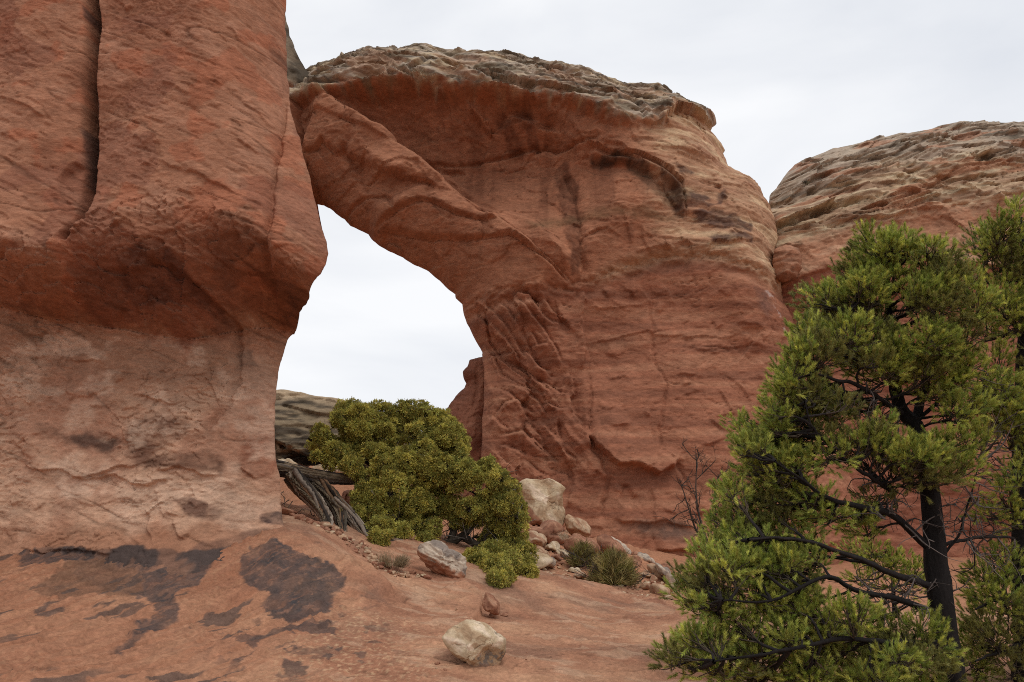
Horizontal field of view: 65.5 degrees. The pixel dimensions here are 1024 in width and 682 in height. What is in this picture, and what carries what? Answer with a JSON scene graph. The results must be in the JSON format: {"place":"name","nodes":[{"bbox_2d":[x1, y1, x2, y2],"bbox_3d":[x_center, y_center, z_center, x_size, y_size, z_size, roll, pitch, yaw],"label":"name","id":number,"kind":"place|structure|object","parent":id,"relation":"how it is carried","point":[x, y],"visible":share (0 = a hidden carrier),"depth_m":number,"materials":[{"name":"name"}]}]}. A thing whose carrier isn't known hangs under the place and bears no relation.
{"place":"outdoors","nodes":[
{"label":"outdoors","id":0,"kind":"place"},
{"bbox_2d":[0,463,1013,681],"bbox_3d":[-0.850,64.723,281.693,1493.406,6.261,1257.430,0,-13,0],"label":"ground","id":1,"kind":"structure","parent":0,"point":[292,599],"depth_m":10.64,"materials":[{"name":"brown stone"}]},
{"bbox_2d":[0,0,327,576],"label":"sandstone cliff","id":2,"kind":"structure","parent":1,"relation":"on","point":[163,251],"depth_m":12.43,"materials":[{"name":"brown stone"}]},
{"bbox_2d":[281,507,293,514],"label":"stone","id":3,"kind":"object","parent":1,"relation":"on","point":[286,511],"visible":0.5,"depth_m":14.53,"materials":[{"name":"brown stone"}]},
{"bbox_2d":[278,458,297,464],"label":"rock","id":4,"kind":"object","parent":1,"relation":"on","point":[289,460],"visible":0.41,"depth_m":23.65,"materials":[{"name":"stone"}]},
{"bbox_2d":[285,16,308,166],"bbox_3d":[-12.674,-6.418,39.141,5.976,31.772,5.920,0,-13,0],"label":"rock abutment","id":5,"kind":"object","parent":1,"relation":"on","point":[297,72],"visible":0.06,"depth_m":38.71,"materials":[{"name":"stone"}]},
{"bbox_2d":[294,514,304,519],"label":"stone","id":6,"kind":"object","parent":1,"relation":"on","point":[298,516],"visible":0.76,"depth_m":14.19,"materials":[{"name":"brown stone"}]},
{"bbox_2d":[319,522,331,527],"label":"stone","id":7,"kind":"object","parent":1,"relation":"on","point":[327,524],"visible":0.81,"depth_m":14.49,"materials":[{"name":"beige stone"}]},
{"bbox_2d":[312,464,341,472],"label":"rock","id":8,"kind":"object","parent":1,"relation":"on","point":[317,467],"visible":0.03,"depth_m":23.50,"materials":[{"name":"stone"}]},
{"bbox_2d":[276,459,401,540],"bbox_3d":[-3.538,3.448,16.799,3.340,2.022,2.410,-11,-17,41],"label":"dead trunk","id":9,"kind":"object","parent":1,"relation":"on","point":[316,492],"visible":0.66,"depth_m":16.52,"materials":[{"name":"grey wood"}]},
{"bbox_2d":[274,389,404,468],"bbox_3d":[-6.601,4.079,28.744,6.226,4.877,7.221,0,-13,0],"label":"rock ledge","id":10,"kind":"object","parent":1,"relation":"on","point":[299,414],"visible":0.18,"depth_m":26.53,"materials":[{"name":"stone"}]},
{"bbox_2d":[341,490,350,504],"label":"rock","id":11,"kind":"object","parent":1,"relation":"on","point":[345,496],"visible":0.34,"depth_m":18.23,"materials":[{"name":"stone"}]},
{"bbox_2d":[363,549,370,553],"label":"stone","id":12,"kind":"object","parent":1,"relation":"on","point":[367,551],"visible":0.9,"depth_m":13.88,"materials":[{"name":"beige stone"}]},
{"bbox_2d":[371,548,413,569],"bbox_3d":[-2.033,3.696,13.546,0.753,0.386,0.630,4,-14,-18],"label":"grass tuft","id":13,"kind":"object","parent":1,"relation":"on","point":[400,562],"visible":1,"depth_m":13.51,"materials":[{"name":"brown plant"}]},
{"bbox_2d":[294,396,539,588],"bbox_3d":[-2.037,2.985,16.700,5.797,4.053,3.535,-6,-14,23],"label":"juniper tree","id":14,"kind":"object","parent":1,"relation":"on","point":[420,470],"visible":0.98,"depth_m":16.69,"materials":[{"name":"green plant"}]},
{"bbox_2d":[417,540,467,577],"bbox_3d":[-1.238,3.868,13.992,0.908,0.735,0.498,0,-13,0],"label":"boulder","id":15,"kind":"object","parent":1,"relation":"on","point":[438,557],"visible":1,"depth_m":13.94,"materials":[{"name":"stone"}]},
{"bbox_2d":[442,357,483,498],"bbox_3d":[-1.973,5.433,39.776,3.365,9.108,5.501,0,-13,0],"label":"rock buttress","id":16,"kind":"object","parent":1,"relation":"on","point":[466,406],"visible":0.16,"depth_m":37.99,"materials":[{"name":"stone"}]},
{"bbox_2d":[442,619,505,666],"bbox_3d":[-0.411,3.591,9.406,0.630,0.590,0.628,-10,-16,36],"label":"boulder","id":17,"kind":"object","parent":1,"relation":"on","point":[473,643],"visible":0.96,"depth_m":9.25,"materials":[{"name":"stone"}]},
{"bbox_2d":[482,592,499,614],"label":"boulder","id":18,"kind":"object","parent":1,"relation":"on","point":[490,604],"visible":1,"depth_m":11.92,"materials":[{"name":"stone"}]},
{"bbox_2d":[500,612,508,616],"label":"stone","id":19,"kind":"object","parent":1,"relation":"on","point":[505,614],"visible":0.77,"depth_m":12.31,"materials":[{"name":"brown stone"}]},
{"bbox_2d":[525,530,546,546],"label":"rock","id":20,"kind":"object","parent":1,"relation":"on","point":[537,538],"visible":0.63,"depth_m":20.15,"materials":[{"name":"stone"}]},
{"bbox_2d":[517,478,565,525],"bbox_3d":[0.930,5.274,25.568,1.346,1.693,1.357,8,-15,-30],"label":"boulder","id":21,"kind":"object","parent":1,"relation":"on","point":[543,498],"visible":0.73,"depth_m":25.27,"materials":[{"name":"stone"}]},
{"bbox_2d":[533,552,552,568],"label":"stone","id":22,"kind":"object","parent":1,"relation":"on","point":[545,560],"visible":0.38,"depth_m":17.92,"materials":[{"name":"beige stone"}]},
{"bbox_2d":[536,546,549,555],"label":"rock","id":23,"kind":"object","parent":1,"relation":"on","point":[541,549],"visible":0.39,"depth_m":18.82,"materials":[{"name":"stone"}]},
{"bbox_2d":[527,520,565,543],"bbox_3d":[0.842,5.180,21.530,1.038,0.669,1.374,-8,-15,30],"label":"rock","id":24,"kind":"object","parent":1,"relation":"on","point":[549,529],"visible":0.6,"depth_m":21.19,"materials":[{"name":"stone"}]},
{"bbox_2d":[547,557,555,567],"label":"rock","id":25,"kind":"object","parent":1,"relation":"on","point":[553,564],"visible":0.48,"depth_m":18.15,"materials":[{"name":"stone"}]},
{"bbox_2d":[545,541,559,551],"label":"rock","id":26,"kind":"object","parent":1,"relation":"on","point":[552,546],"visible":0.91,"depth_m":20.02,"materials":[{"name":"stone"}]},
{"bbox_2d":[551,554,560,560],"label":"rock","id":27,"kind":"object","parent":1,"relation":"on","point":[556,556],"visible":0.73,"depth_m":19.02,"materials":[{"name":"stone"}]},
{"bbox_2d":[560,550,568,556],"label":"rock","id":28,"kind":"object","parent":1,"relation":"on","point":[561,551],"visible":0.4,"depth_m":19.30,"materials":[{"name":"stone"}]},
{"bbox_2d":[568,567,581,572],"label":"rock","id":29,"kind":"object","parent":1,"relation":"on","point":[571,569],"visible":0.66,"depth_m":18.06,"materials":[{"name":"stone"}]},
{"bbox_2d":[289,43,863,564],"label":"sandstone arch","id":30,"kind":"structure","parent":1,"relation":"on","point":[591,249],"depth_m":36.77,"materials":[{"name":"brown stone"}]},
{"bbox_2d":[564,514,590,537],"bbox_3d":[2.068,5.880,25.315,0.788,0.742,0.760,7,-15,-26],"label":"rock","id":31,"kind":"object","parent":1,"relation":"on","point":[573,525],"visible":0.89,"depth_m":25.08,"materials":[{"name":"stone"}]},
{"bbox_2d":[574,571,585,578],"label":"rock","id":32,"kind":"object","parent":1,"relation":"on","point":[578,576],"visible":0.81,"depth_m":17.33,"materials":[{"name":"stone"}]},
{"bbox_2d":[559,538,602,567],"bbox_3d":[1.706,4.937,18.609,1.284,0.818,1.212,0,-13,0],"label":"broom bush","id":33,"kind":"object","parent":1,"relation":"on","point":[577,554],"visible":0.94,"depth_m":18.51,"materials":[{"name":"green plant"}]},
{"bbox_2d":[564,535,600,553],"bbox_3d":[1.777,5.226,20.218,0.939,0.608,1.359,0,-13,0],"label":"rock","id":34,"kind":"object","parent":1,"relation":"on","point":[569,542],"visible":0.42,"depth_m":20.00,"materials":[{"name":"stone"}]},
{"bbox_2d":[558,530,567,539],"bbox_3d":[1.323,4.913,20.166,0.376,0.303,0.366,0,-13,0],"label":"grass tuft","id":35,"kind":"object","parent":34,"relation":"on","point":[565,536],"visible":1,"depth_m":20.14,"materials":[{"name":"beige plant"}]},
{"bbox_2d":[596,534,626,555],"bbox_3d":[2.703,5.516,21.221,0.741,0.734,0.826,-7,-15,27],"label":"rock","id":36,"kind":"object","parent":1,"relation":"on","point":[603,540],"visible":0.59,"depth_m":21.01,"materials":[{"name":"stone"}]},
{"bbox_2d":[571,544,653,587],"bbox_3d":[2.098,4.860,17.105,1.846,1.024,1.676,0,-13,0],"label":"broom bush","id":37,"kind":"object","parent":1,"relation":"on","point":[615,567],"visible":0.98,"depth_m":16.85,"materials":[{"name":"green plant"}]},
{"bbox_2d":[611,536,631,553],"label":"rock","id":38,"kind":"object","parent":1,"relation":"on","point":[626,547],"visible":0.38,"depth_m":23.03,"materials":[{"name":"stone"}]},
{"bbox_2d":[630,555,641,562],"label":"rock","id":39,"kind":"object","parent":1,"relation":"on","point":[637,557],"visible":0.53,"depth_m":21.57,"materials":[{"name":"stone"}]},
{"bbox_2d":[639,583,649,589],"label":"stone","id":40,"kind":"object","parent":1,"relation":"on","point":[644,586],"visible":0.77,"depth_m":17.28,"materials":[{"name":"brown stone"}]},
{"bbox_2d":[639,572,651,577],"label":"stone","id":41,"kind":"object","parent":1,"relation":"on","point":[649,575],"visible":0.56,"depth_m":18.66,"materials":[{"name":"brown stone"}]},
{"bbox_2d":[637,552,654,563],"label":"rock","id":42,"kind":"object","parent":1,"relation":"on","point":[647,557],"visible":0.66,"depth_m":22.55,"materials":[{"name":"stone"}]},
{"bbox_2d":[650,575,657,581],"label":"stone","id":43,"kind":"object","parent":1,"relation":"on","point":[653,578],"visible":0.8,"depth_m":18.42,"materials":[{"name":"brown stone"}]},
{"bbox_2d":[647,563,662,579],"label":"rock","id":44,"kind":"object","parent":1,"relation":"on","point":[651,568],"visible":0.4,"depth_m":18.82,"materials":[{"name":"stone"}]},
{"bbox_2d":[649,583,669,595],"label":"stone","id":45,"kind":"object","parent":1,"relation":"on","point":[654,587],"visible":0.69,"depth_m":16.74,"materials":[{"name":"beige stone"}]},
{"bbox_2d":[642,598,676,608],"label":"rock","id":46,"kind":"object","parent":1,"relation":"on","point":[658,600],"visible":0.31,"depth_m":14.80,"materials":[{"name":"stone"}]},
{"bbox_2d":[655,562,674,583],"bbox_3d":[3.621,5.492,18.748,0.529,0.550,0.502,4,-14,-18],"label":"rock","id":47,"kind":"object","parent":1,"relation":"on","point":[664,571],"visible":0.71,"depth_m":18.53,"materials":[{"name":"stone"}]},
{"bbox_2d":[653,438,750,545],"bbox_3d":[4.688,3.773,19.733,2.499,2.983,1.278,0,-13,0],"label":"bare shrub","id":48,"kind":"object","parent":1,"relation":"on","point":[697,506],"visible":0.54,"depth_m":19.69,"materials":[{"name":"brown plant"}]},
{"bbox_2d":[641,218,1023,681],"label":"pine tree","id":49,"kind":"object","parent":1,"relation":"on","point":[761,549],"visible":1,"depth_m":8.11,"materials":[{"name":"green plant"}]},
{"bbox_2d":[830,532,926,617],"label":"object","id":50,"kind":"object","parent":1,"relation":"on","point":[888,559],"visible":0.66,"depth_m":11.15,"materials":[{"name":"green plant"}]},
{"bbox_2d":[769,120,1023,557],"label":"sandstone fin","id":51,"kind":"object","parent":1,"relation":"on","point":[942,179],"visible":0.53,"depth_m":39.95,"materials":[{"name":"brown stone"}]},
{"bbox_2d":[772,245,801,281],"bbox_3d":[13.251,-3.641,38.858,1.385,1.859,2.165,0,-13,0],"label":"rock block","id":52,"kind":"object","parent":51,"relation":"attached to","point":[786,262],"visible":0.91,"depth_m":38.00,"materials":[{"name":"stone"}]},
{"bbox_2d":[951,192,1023,681],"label":"pine tree","id":53,"kind":"object","parent":1,"relation":"on","point":[992,234],"visible":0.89,"depth_m":8.94,"materials":[{"name":"green plant"}]},
{"bbox_2d":[294,511,721,603],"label":"gravel","id":54,"kind":"structure","parent":0,"point":[344,537],"depth_m":14.20,"materials":[{"name":"brown gravel"}]},
{"bbox_2d":[276,0,1023,430],"label":"sky","id":55,"kind":"structure","parent":0,"point":[785,83],"materials":[{"name":"white"}]}
]}

